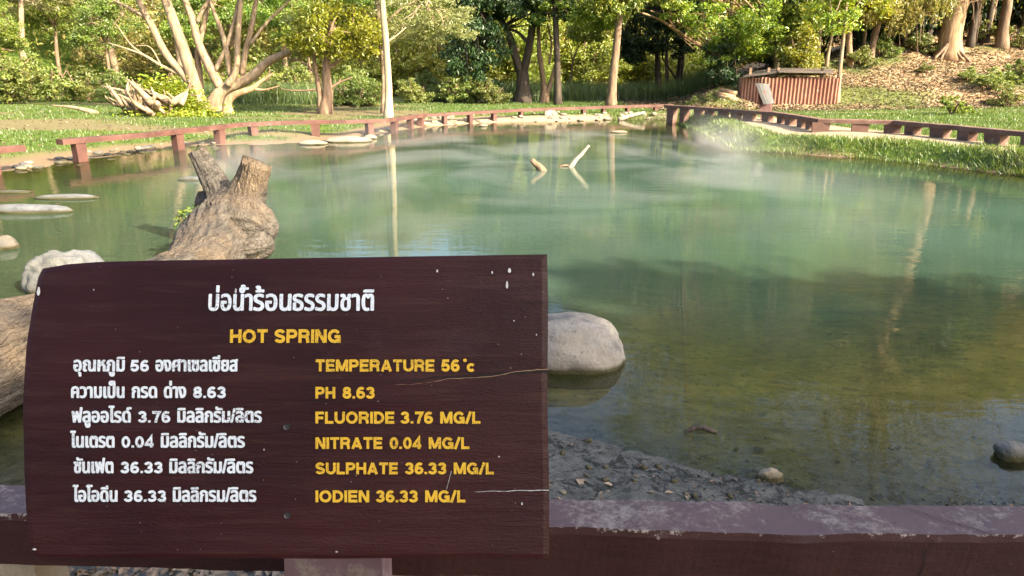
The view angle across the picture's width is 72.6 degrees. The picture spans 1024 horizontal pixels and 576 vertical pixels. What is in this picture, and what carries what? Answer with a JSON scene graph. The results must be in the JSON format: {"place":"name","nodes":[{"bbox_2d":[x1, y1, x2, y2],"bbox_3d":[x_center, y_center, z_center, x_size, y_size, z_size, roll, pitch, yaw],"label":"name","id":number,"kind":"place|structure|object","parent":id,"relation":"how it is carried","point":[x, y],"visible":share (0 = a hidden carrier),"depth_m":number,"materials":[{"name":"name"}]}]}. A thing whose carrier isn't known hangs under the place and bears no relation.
{"place":"outdoors","nodes":[
{"label":"outdoors","id":0,"kind":"place"},
{"bbox_2d":[68,473,711,575],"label":"gravel","id":1,"kind":"structure","parent":0,"point":[152,571],"depth_m":2.12,"materials":[{"name":"gravel"}]},
{"bbox_2d":[181,65,738,105],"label":"tall reed grass","id":2,"kind":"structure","parent":0,"point":[667,90],"depth_m":34.86,"materials":[{"name":"plant"}]},
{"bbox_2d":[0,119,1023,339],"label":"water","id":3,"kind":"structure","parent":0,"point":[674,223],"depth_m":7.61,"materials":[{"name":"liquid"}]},
{"bbox_2d":[0,235,19,249],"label":"rock","id":4,"kind":"object","parent":3,"relation":"in","point":[7,242],"visible":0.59,"depth_m":6.26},
{"bbox_2d":[0,204,73,213],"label":"rock","id":5,"kind":"object","parent":3,"relation":"in","point":[22,208],"visible":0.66,"depth_m":7.90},
{"bbox_2d":[21,250,104,293],"bbox_3d":[-3.289,-0.026,5.152,0.517,0.532,0.429,0,17,0],"label":"rock","id":6,"kind":"object","parent":3,"relation":"in","point":[34,266],"visible":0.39,"depth_m":4.98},
{"bbox_2d":[34,194,99,199],"bbox_3d":[-5.663,-1.150,8.870,0.830,0.092,0.236,0,17,0],"label":"rock","id":7,"kind":"object","parent":3,"relation":"on","point":[64,196],"visible":0.82,"depth_m":8.79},
{"bbox_2d":[0,147,278,420],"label":"fallen trunk","id":8,"kind":"object","parent":3,"relation":"in","point":[234,218],"visible":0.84,"depth_m":5.54,"materials":[{"name":"brown wood"}]},
{"bbox_2d":[324,136,371,142],"bbox_3d":[-3.864,-3.466,16.416,1.137,0.220,0.636,0,17,0],"label":"rock","id":9,"kind":"object","parent":3,"relation":"in","point":[348,139],"visible":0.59,"depth_m":16.19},
{"bbox_2d":[548,427,1023,505],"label":"wet debris","id":10,"kind":"object","parent":3,"relation":"on","point":[750,487],"visible":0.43,"depth_m":2.65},
{"bbox_2d":[992,440,1023,468],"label":"rock","id":11,"kind":"object","parent":3,"relation":"on","point":[1009,454],"visible":1,"depth_m":2.83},
{"bbox_2d":[0,0,1023,575],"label":"ground","id":12,"kind":"structure","parent":0,"point":[940,394],"depth_m":3.79,"materials":[{"name":"soil"}]},
{"bbox_2d":[0,145,25,176],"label":"rail","id":13,"kind":"object","parent":12,"relation":"on","point":[12,148],"visible":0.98,"depth_m":11.05,"materials":[{"name":"red paint"}]},
{"bbox_2d":[0,0,32,90],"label":"forest tree","id":14,"kind":"object","parent":12,"relation":"on","point":[10,34],"visible":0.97,"depth_m":31.79,"materials":[{"name":"green plant"}]},
{"bbox_2d":[0,55,48,103],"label":"shrub","id":15,"kind":"object","parent":12,"relation":"on","point":[16,86],"visible":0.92,"depth_m":29.47,"materials":[{"name":"green plant"}]},
{"bbox_2d":[0,0,87,99],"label":"forest tree","id":16,"kind":"object","parent":12,"relation":"on","point":[34,4],"visible":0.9,"depth_m":34.70,"materials":[{"name":"green plant"}]},
{"bbox_2d":[3,0,88,95],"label":"forest tree","id":17,"kind":"object","parent":12,"relation":"on","point":[33,21],"visible":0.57,"depth_m":39.37,"materials":[{"name":"green plant"}]},
{"bbox_2d":[1,53,92,101],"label":"shrub","id":18,"kind":"object","parent":12,"relation":"on","point":[49,88],"visible":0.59,"depth_m":32.31,"materials":[{"name":"green plant"}]},
{"bbox_2d":[57,64,117,100],"bbox_3d":[-20.404,-9.771,33.721,2.508,1.994,2.832,-13,21,-37],"label":"shrub","id":19,"kind":"object","parent":12,"relation":"on","point":[78,75],"visible":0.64,"depth_m":33.39,"materials":[{"name":"green plant"}]},
{"bbox_2d":[59,0,147,72],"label":"forest tree","id":20,"kind":"object","parent":12,"relation":"on","point":[102,9],"visible":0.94,"depth_m":33.02,"materials":[{"name":"green plant"}]},
{"bbox_2d":[98,17,122,87],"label":"forest tree","id":21,"kind":"object","parent":12,"relation":"on","point":[112,57],"visible":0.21,"depth_m":47.30,"materials":[{"name":"beige plant"}]},
{"bbox_2d":[90,68,138,102],"bbox_3d":[-17.966,-9.102,31.800,2.257,1.794,2.548,-9,19,-27],"label":"shrub","id":22,"kind":"object","parent":12,"relation":"on","point":[109,78],"visible":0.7,"depth_m":31.59,"materials":[{"name":"green plant"}]},
{"bbox_2d":[49,67,234,117],"bbox_3d":[-11.697,-5.761,21.979,6.010,2.321,2.280,9,19,27],"label":"root plate","id":23,"kind":"object","parent":12,"relation":"on","point":[151,97],"visible":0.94,"depth_m":21.34,"materials":[{"name":"beige plant"}]},
{"bbox_2d":[155,0,235,78],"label":"forest tree","id":24,"kind":"object","parent":12,"relation":"on","point":[182,16],"visible":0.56,"depth_m":36.04,"materials":[{"name":"green plant"}]},
{"bbox_2d":[80,0,326,110],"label":"fan tree","id":25,"kind":"object","parent":12,"relation":"on","point":[222,90],"visible":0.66,"depth_m":24.73,"materials":[{"name":"beige plant"}]},
{"bbox_2d":[0,101,445,156],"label":"fallen leaves","id":26,"kind":"object","parent":12,"relation":"on","point":[162,121],"visible":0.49,"depth_m":20.03,"materials":[{"name":"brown plant"}]},
{"bbox_2d":[212,0,272,49],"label":"forest tree","id":27,"kind":"object","parent":12,"relation":"on","point":[221,2],"visible":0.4,"depth_m":43.77,"materials":[{"name":"green plant"}]},
{"bbox_2d":[221,73,279,113],"bbox_3d":[-9.028,-6.588,24.050,2.129,1.604,0.447,0,17,0],"label":"dead tree","id":28,"kind":"object","parent":12,"relation":"on","point":[229,98],"visible":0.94,"depth_m":23.94,"materials":[{"name":"wood"}]},
{"bbox_2d":[231,0,298,70],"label":"forest tree","id":29,"kind":"object","parent":12,"relation":"on","point":[268,12],"visible":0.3,"depth_m":39.59,"materials":[{"name":"green plant"}]},
{"bbox_2d":[254,52,292,83],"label":"shrub","id":30,"kind":"object","parent":12,"relation":"on","point":[276,69],"visible":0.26,"depth_m":38.23,"materials":[{"name":"green plant"}]},
{"bbox_2d":[260,81,297,102],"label":"shrub","id":31,"kind":"object","parent":12,"relation":"on","point":[271,91],"visible":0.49,"depth_m":30.43,"materials":[{"name":"green plant"}]},
{"bbox_2d":[23,254,548,575],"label":"information sign","id":32,"kind":"object","parent":12,"relation":"on","point":[358,416],"visible":1,"depth_m":1.20,"materials":[{"name":"brown paint"}]},
{"bbox_2d":[269,61,321,89],"bbox_3d":[-10.244,-10.158,34.686,3.115,2.193,2.759,14,22,38],"label":"shrub","id":33,"kind":"object","parent":12,"relation":"on","point":[295,75],"visible":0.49,"depth_m":34.31,"materials":[{"name":"green plant"}]},
{"bbox_2d":[266,0,340,85],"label":"forest tree","id":34,"kind":"object","parent":12,"relation":"on","point":[302,3],"visible":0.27,"depth_m":36.74,"materials":[{"name":"green plant"}]},
{"bbox_2d":[275,0,399,113],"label":"yellow tree","id":35,"kind":"object","parent":12,"relation":"on","point":[352,36],"visible":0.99,"depth_m":23.44,"materials":[{"name":"brown plant"}]},
{"bbox_2d":[314,0,371,79],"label":"forest tree","id":36,"kind":"object","parent":12,"relation":"on","point":[353,2],"visible":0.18,"depth_m":44.87,"materials":[{"name":"green plant"}]},
{"bbox_2d":[313,33,378,81],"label":"shrub","id":37,"kind":"object","parent":12,"relation":"on","point":[338,67],"visible":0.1,"depth_m":40.02,"materials":[{"name":"green plant"}]},
{"bbox_2d":[331,65,368,91],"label":"shrub","id":38,"kind":"object","parent":12,"relation":"on","point":[346,70],"visible":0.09,"depth_m":32.43,"materials":[{"name":"green plant"}]},
{"bbox_2d":[333,73,371,105],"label":"shrub","id":39,"kind":"object","parent":12,"relation":"on","point":[351,91],"visible":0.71,"depth_m":29.53,"materials":[{"name":"green plant"}]},
{"bbox_2d":[336,41,392,83],"bbox_3d":[-8.571,-12.653,40.239,3.626,3.580,3.852,3,17,9],"label":"shrub","id":40,"kind":"object","parent":12,"relation":"on","point":[374,70],"visible":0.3,"depth_m":39.24,"materials":[{"name":"green plant"}]},
{"bbox_2d":[344,78,392,106],"bbox_3d":[-6.025,-8.111,29.293,1.982,1.395,1.756,1,17,3],"label":"shrub","id":41,"kind":"object","parent":12,"relation":"on","point":[369,94],"visible":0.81,"depth_m":29.16,"materials":[{"name":"green plant"}]},
{"bbox_2d":[56,104,691,161],"bbox_3d":[-0.869,-4.943,21.019,22.884,0.690,3.381,-16,23,-42],"label":"rail","id":42,"kind":"object","parent":12,"relation":"on","point":[79,149],"visible":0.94,"depth_m":17.11,"materials":[{"name":"red paint"}]},
{"bbox_2d":[356,0,423,93],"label":"forest tree","id":43,"kind":"object","parent":12,"relation":"on","point":[368,3],"visible":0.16,"depth_m":42.64,"materials":[{"name":"green plant"}]},
{"bbox_2d":[380,0,405,117],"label":"slender tree","id":44,"kind":"object","parent":12,"relation":"on","point":[388,104],"visible":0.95,"depth_m":22.16,"materials":[{"name":"beige plant"}]},
{"bbox_2d":[370,11,438,95],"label":"shrub","id":45,"kind":"object","parent":12,"relation":"on","point":[401,58],"visible":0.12,"depth_m":41.62,"materials":[{"name":"green plant"}]},
{"bbox_2d":[375,28,440,95],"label":"shrub","id":46,"kind":"object","parent":12,"relation":"on","point":[414,61],"visible":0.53,"depth_m":40.22,"materials":[{"name":"green plant"}]},
{"bbox_2d":[394,77,434,102],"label":"shrub","id":47,"kind":"object","parent":12,"relation":"on","point":[407,88],"visible":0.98,"depth_m":31.50,"materials":[{"name":"green plant"}]},
{"bbox_2d":[0,0,845,88],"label":"woodland","id":48,"kind":"object","parent":12,"relation":"on","point":[151,70],"visible":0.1,"depth_m":49.69,"materials":[{"name":"green plant"}]},
{"bbox_2d":[365,0,486,113],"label":"slender tree","id":49,"kind":"object","parent":12,"relation":"on","point":[425,25],"visible":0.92,"depth_m":24.10,"materials":[{"name":"green plant"}]},
{"bbox_2d":[407,69,445,100],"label":"shrub","id":50,"kind":"object","parent":12,"relation":"on","point":[424,82],"visible":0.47,"depth_m":34.42,"materials":[{"name":"green plant"}]},
{"bbox_2d":[392,12,472,85],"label":"shrub","id":51,"kind":"object","parent":12,"relation":"on","point":[436,67],"visible":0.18,"depth_m":41.31,"materials":[{"name":"green plant"}]},
{"bbox_2d":[430,74,467,102],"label":"shrub","id":52,"kind":"object","parent":12,"relation":"on","point":[445,84],"visible":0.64,"depth_m":32.17,"materials":[{"name":"green plant"}]},
{"bbox_2d":[439,73,485,102],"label":"shrub","id":53,"kind":"object","parent":12,"relation":"on","point":[465,90],"visible":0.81,"depth_m":31.84,"materials":[{"name":"green plant"}]},
{"bbox_2d":[436,1,508,82],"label":"shrub","id":54,"kind":"object","parent":12,"relation":"on","point":[494,74],"visible":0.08,"depth_m":46.41,"materials":[{"name":"green plant"}]},
{"bbox_2d":[431,0,519,102],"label":"weeping tree","id":55,"kind":"object","parent":12,"relation":"on","point":[480,58],"visible":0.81,"depth_m":31.40,"materials":[{"name":"green plant"}]},
{"bbox_2d":[471,78,512,103],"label":"shrub","id":56,"kind":"object","parent":12,"relation":"on","point":[488,93],"visible":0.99,"depth_m":31.52,"materials":[{"name":"green plant"}]},
{"bbox_2d":[467,16,523,84],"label":"shrub","id":57,"kind":"object","parent":12,"relation":"on","point":[489,65],"visible":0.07,"depth_m":47.50,"materials":[{"name":"green plant"}]},
{"bbox_2d":[441,0,578,102],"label":"forked tree","id":58,"kind":"object","parent":12,"relation":"on","point":[519,9],"visible":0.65,"depth_m":32.13,"materials":[{"name":"brown plant"}]},
{"bbox_2d":[0,485,1023,575],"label":"rail","id":59,"kind":"object","parent":12,"relation":"on","point":[637,538],"visible":0.66,"depth_m":1.62,"materials":[{"name":"paint"}]},
{"bbox_2d":[0,53,1023,171],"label":"lawn grass","id":60,"kind":"structure","parent":12,"relation":"on","point":[995,112],"depth_m":21.07,"materials":[{"name":"plant"}]},
{"bbox_2d":[487,11,552,84],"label":"shrub","id":61,"kind":"object","parent":12,"relation":"on","point":[525,29],"visible":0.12,"depth_m":47.27,"materials":[{"name":"green plant"}]},
{"bbox_2d":[500,27,563,86],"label":"shrub","id":62,"kind":"object","parent":12,"relation":"on","point":[532,71],"visible":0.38,"depth_m":45.97,"materials":[{"name":"green plant"}]},
{"bbox_2d":[529,0,558,102],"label":"slim tree","id":63,"kind":"object","parent":12,"relation":"on","point":[545,90],"visible":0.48,"depth_m":32.62,"materials":[{"name":"brown plant"}]},
{"bbox_2d":[520,17,585,84],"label":"shrub","id":64,"kind":"object","parent":12,"relation":"on","point":[564,68],"visible":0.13,"depth_m":47.42,"materials":[{"name":"green plant"}]},
{"bbox_2d":[536,2,600,83],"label":"shrub","id":65,"kind":"object","parent":12,"relation":"on","point":[566,45],"visible":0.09,"depth_m":47.96,"materials":[{"name":"green plant"}]},
{"bbox_2d":[526,0,633,104],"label":"slim tree","id":66,"kind":"object","parent":12,"relation":"on","point":[578,15],"visible":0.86,"depth_m":30.53,"materials":[{"name":"green plant"}]},
{"bbox_2d":[548,312,625,389],"bbox_3d":[0.300,0.374,3.826,0.638,0.475,0.395,0,17,0],"label":"rock","id":67,"kind":"object","parent":12,"relation":"on","point":[585,351],"visible":0.56,"depth_m":3.67,"materials":[{"name":"stone"}]},
{"bbox_2d":[564,15,609,84],"bbox_3d":[4.141,-12.766,38.526,2.781,4.789,2.709,0,17,0],"label":"thin tree","id":68,"kind":"object","parent":12,"relation":"on","point":[575,35],"visible":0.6,"depth_m":37.88,"materials":[{"name":"green plant"}]},
{"bbox_2d":[560,13,635,86],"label":"shrub","id":69,"kind":"object","parent":12,"relation":"on","point":[580,54],"visible":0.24,"depth_m":47.22,"materials":[{"name":"green plant"}]},
{"bbox_2d":[565,32,637,88],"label":"shrub","id":70,"kind":"object","parent":12,"relation":"on","point":[590,72],"visible":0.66,"depth_m":46.45,"materials":[{"name":"green plant"}]},
{"bbox_2d":[574,7,653,84],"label":"shrub","id":71,"kind":"object","parent":12,"relation":"on","point":[623,76],"visible":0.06,"depth_m":48.24,"materials":[{"name":"green plant"}]},
{"bbox_2d":[572,0,677,105],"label":"leaning tree","id":72,"kind":"object","parent":12,"relation":"on","point":[618,7],"visible":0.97,"depth_m":29.60,"materials":[{"name":"brown plant"}]},
{"bbox_2d":[611,17,674,84],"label":"shrub","id":73,"kind":"object","parent":12,"relation":"on","point":[644,70],"visible":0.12,"depth_m":48.24,"materials":[{"name":"green plant"}]},
{"bbox_2d":[609,0,697,91],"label":"dark tree","id":74,"kind":"object","parent":12,"relation":"on","point":[631,46],"visible":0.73,"depth_m":35.64,"materials":[{"name":"green plant"}]},
{"bbox_2d":[643,37,695,86],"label":"shrub","id":75,"kind":"object","parent":12,"relation":"on","point":[686,70],"visible":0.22,"depth_m":46.29,"materials":[{"name":"green plant"}]},
{"bbox_2d":[631,23,723,76],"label":"shrub","id":76,"kind":"object","parent":12,"relation":"on","point":[696,57],"visible":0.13,"depth_m":47.59,"materials":[{"name":"green plant"}]},
{"bbox_2d":[644,0,732,88],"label":"dark tree","id":77,"kind":"object","parent":12,"relation":"on","point":[680,67],"visible":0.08,"depth_m":37.10,"materials":[{"name":"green plant"}]},
{"bbox_2d":[693,29,747,89],"bbox_3d":[9.375,-10.141,31.134,2.650,2.969,2.271,4,17,11],"label":"shrub","id":78,"kind":"object","parent":12,"relation":"on","point":[724,75],"visible":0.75,"depth_m":30.89,"materials":[{"name":"green plant"}]},
{"bbox_2d":[640,0,822,85],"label":"leafy tree","id":79,"kind":"object","parent":12,"relation":"on","point":[748,21],"visible":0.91,"depth_m":30.04,"materials":[{"name":"green plant"}]},
{"bbox_2d":[725,0,798,68],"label":"shrub","id":80,"kind":"object","parent":12,"relation":"on","point":[770,62],"visible":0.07,"depth_m":36.20,"materials":[{"name":"green plant"}]},
{"bbox_2d":[756,83,773,119],"bbox_3d":[7.048,-5.156,19.239,0.403,0.961,1.342,10,20,31],"label":"information sign","id":81,"kind":"object","parent":12,"relation":"on","point":[766,101],"visible":0.88,"depth_m":18.99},
{"bbox_2d":[755,468,783,482],"bbox_3d":[0.997,0.737,2.702,0.109,0.085,0.063,0,17,0],"label":"rock","id":82,"kind":"object","parent":12,"relation":"on","point":[771,475],"visible":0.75,"depth_m":2.68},
{"bbox_2d":[739,0,826,72],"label":"slim tree","id":83,"kind":"object","parent":12,"relation":"on","point":[785,10],"visible":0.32,"depth_m":31.13,"materials":[{"name":"green plant"}]},
{"bbox_2d":[738,68,840,104],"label":"fence","id":84,"kind":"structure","parent":12,"relation":"on","point":[807,91],"depth_m":26.88,"materials":[{"name":"brown wood"}]},
{"bbox_2d":[775,23,826,72],"bbox_3d":[12.343,-10.080,29.837,2.730,2.421,2.081,-41,44,-65],"label":"shrub","id":85,"kind":"object","parent":12,"relation":"on","point":[802,58],"visible":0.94,"depth_m":29.35,"materials":[{"name":"green plant"}]},
{"bbox_2d":[780,0,844,67],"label":"slim tree","id":86,"kind":"object","parent":12,"relation":"on","point":[801,8],"visible":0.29,"depth_m":29.82,"materials":[{"name":"green plant"}]},
{"bbox_2d":[609,108,1023,176],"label":"bank grass","id":87,"kind":"structure","parent":12,"relation":"on","point":[701,129],"depth_m":13.55,"materials":[{"name":"plant"}]},
{"bbox_2d":[619,21,1023,111],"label":"leaf litter","id":88,"kind":"object","parent":12,"relation":"on","point":[656,101],"visible":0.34,"depth_m":28.98,"materials":[{"name":"plant"}]},
{"bbox_2d":[787,0,867,102],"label":"slim tree","id":89,"kind":"object","parent":12,"relation":"on","point":[846,14],"visible":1,"depth_m":26.08,"materials":[{"name":"green plant"}]},
{"bbox_2d":[664,105,1023,146],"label":"rail","id":90,"kind":"object","parent":12,"relation":"on","point":[996,136],"visible":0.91,"depth_m":15.09,"materials":[{"name":"brown paint"}]},
{"bbox_2d":[825,0,878,66],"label":"slim tree","id":91,"kind":"object","parent":12,"relation":"on","point":[866,19],"visible":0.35,"depth_m":30.12,"materials":[{"name":"beige plant"}]},
{"bbox_2d":[824,0,901,66],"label":"slim tree","id":92,"kind":"object","parent":12,"relation":"on","point":[887,4],"visible":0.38,"depth_m":29.07,"materials":[{"name":"green plant"}]},
{"bbox_2d":[847,44,883,67],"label":"shrub","id":93,"kind":"object","parent":12,"relation":"on","point":[861,54],"visible":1,"depth_m":30.06,"materials":[{"name":"green plant"}]},
{"bbox_2d":[866,33,904,57],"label":"shrub","id":94,"kind":"object","parent":12,"relation":"on","point":[887,43],"visible":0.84,"depth_m":31.30,"materials":[{"name":"green plant"}]},
{"bbox_2d":[867,0,909,57],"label":"slim tree","id":95,"kind":"object","parent":12,"relation":"on","point":[874,38],"visible":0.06,"depth_m":30.86,"materials":[{"name":"brown plant"}]},
{"bbox_2d":[836,16,942,49],"bbox_3d":[18.212,-14.527,34.710,5.870,5.915,6.437,3,17,8],"label":"shrub","id":96,"kind":"object","parent":12,"relation":"on","point":[856,35],"visible":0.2,"depth_m":33.69,"materials":[{"name":"green plant"}]},
{"bbox_2d":[904,28,938,53],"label":"shrub","id":97,"kind":"object","parent":12,"relation":"on","point":[912,40],"visible":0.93,"depth_m":31.75,"materials":[{"name":"green plant"}]},
{"bbox_2d":[854,0,1021,61],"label":"broad tree","id":98,"kind":"object","parent":12,"relation":"on","point":[950,36],"visible":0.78,"depth_m":30.63,"materials":[{"name":"beige plant"}]},
{"bbox_2d":[938,96,981,114],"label":"shrub","id":99,"kind":"object","parent":12,"relation":"on","point":[960,108],"visible":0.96,"depth_m":20.82,"materials":[{"name":"green plant"}]},
{"bbox_2d":[914,0,1013,34],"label":"shrub","id":100,"kind":"object","parent":12,"relation":"on","point":[984,13],"visible":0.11,"depth_m":34.32,"materials":[{"name":"green plant"}]},
{"bbox_2d":[957,66,980,82],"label":"shrub","id":101,"kind":"object","parent":12,"relation":"on","point":[968,74],"visible":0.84,"depth_m":28.48,"materials":[{"name":"green plant"}]},
{"bbox_2d":[965,0,981,47],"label":"tree trunk","id":102,"kind":"object","parent":12,"relation":"on","point":[970,42],"visible":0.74,"depth_m":33.13,"materials":[{"name":"brown plant"}]},
{"bbox_2d":[981,0,994,43],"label":"tree trunk","id":103,"kind":"object","parent":12,"relation":"on","point":[989,16],"visible":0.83,"depth_m":33.55,"materials":[{"name":"brown plant"}]},
{"bbox_2d":[966,18,1015,41],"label":"shrub","id":104,"kind":"object","parent":12,"relation":"on","point":[982,30],"visible":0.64,"depth_m":33.60,"materials":[{"name":"green plant"}]},
{"bbox_2d":[971,0,1012,49],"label":"slope tree","id":105,"kind":"object","parent":12,"relation":"on","point":[1002,40],"visible":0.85,"depth_m":32.79,"materials":[{"name":"brown plant"}]},
{"bbox_2d":[976,66,1014,91],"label":"shrub","id":106,"kind":"object","parent":12,"relation":"on","point":[989,80],"visible":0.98,"depth_m":27.51,"materials":[{"name":"green plant"}]},
{"bbox_2d":[985,85,1023,106],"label":"shrub","id":107,"kind":"object","parent":12,"relation":"on","point":[1012,98],"visible":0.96,"depth_m":26.52,"materials":[{"name":"green plant"}]},
{"bbox_2d":[1001,56,1023,83],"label":"shrub","id":108,"kind":"object","parent":12,"relation":"on","point":[1015,71],"visible":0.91,"depth_m":28.73,"materials":[{"name":"green plant"}]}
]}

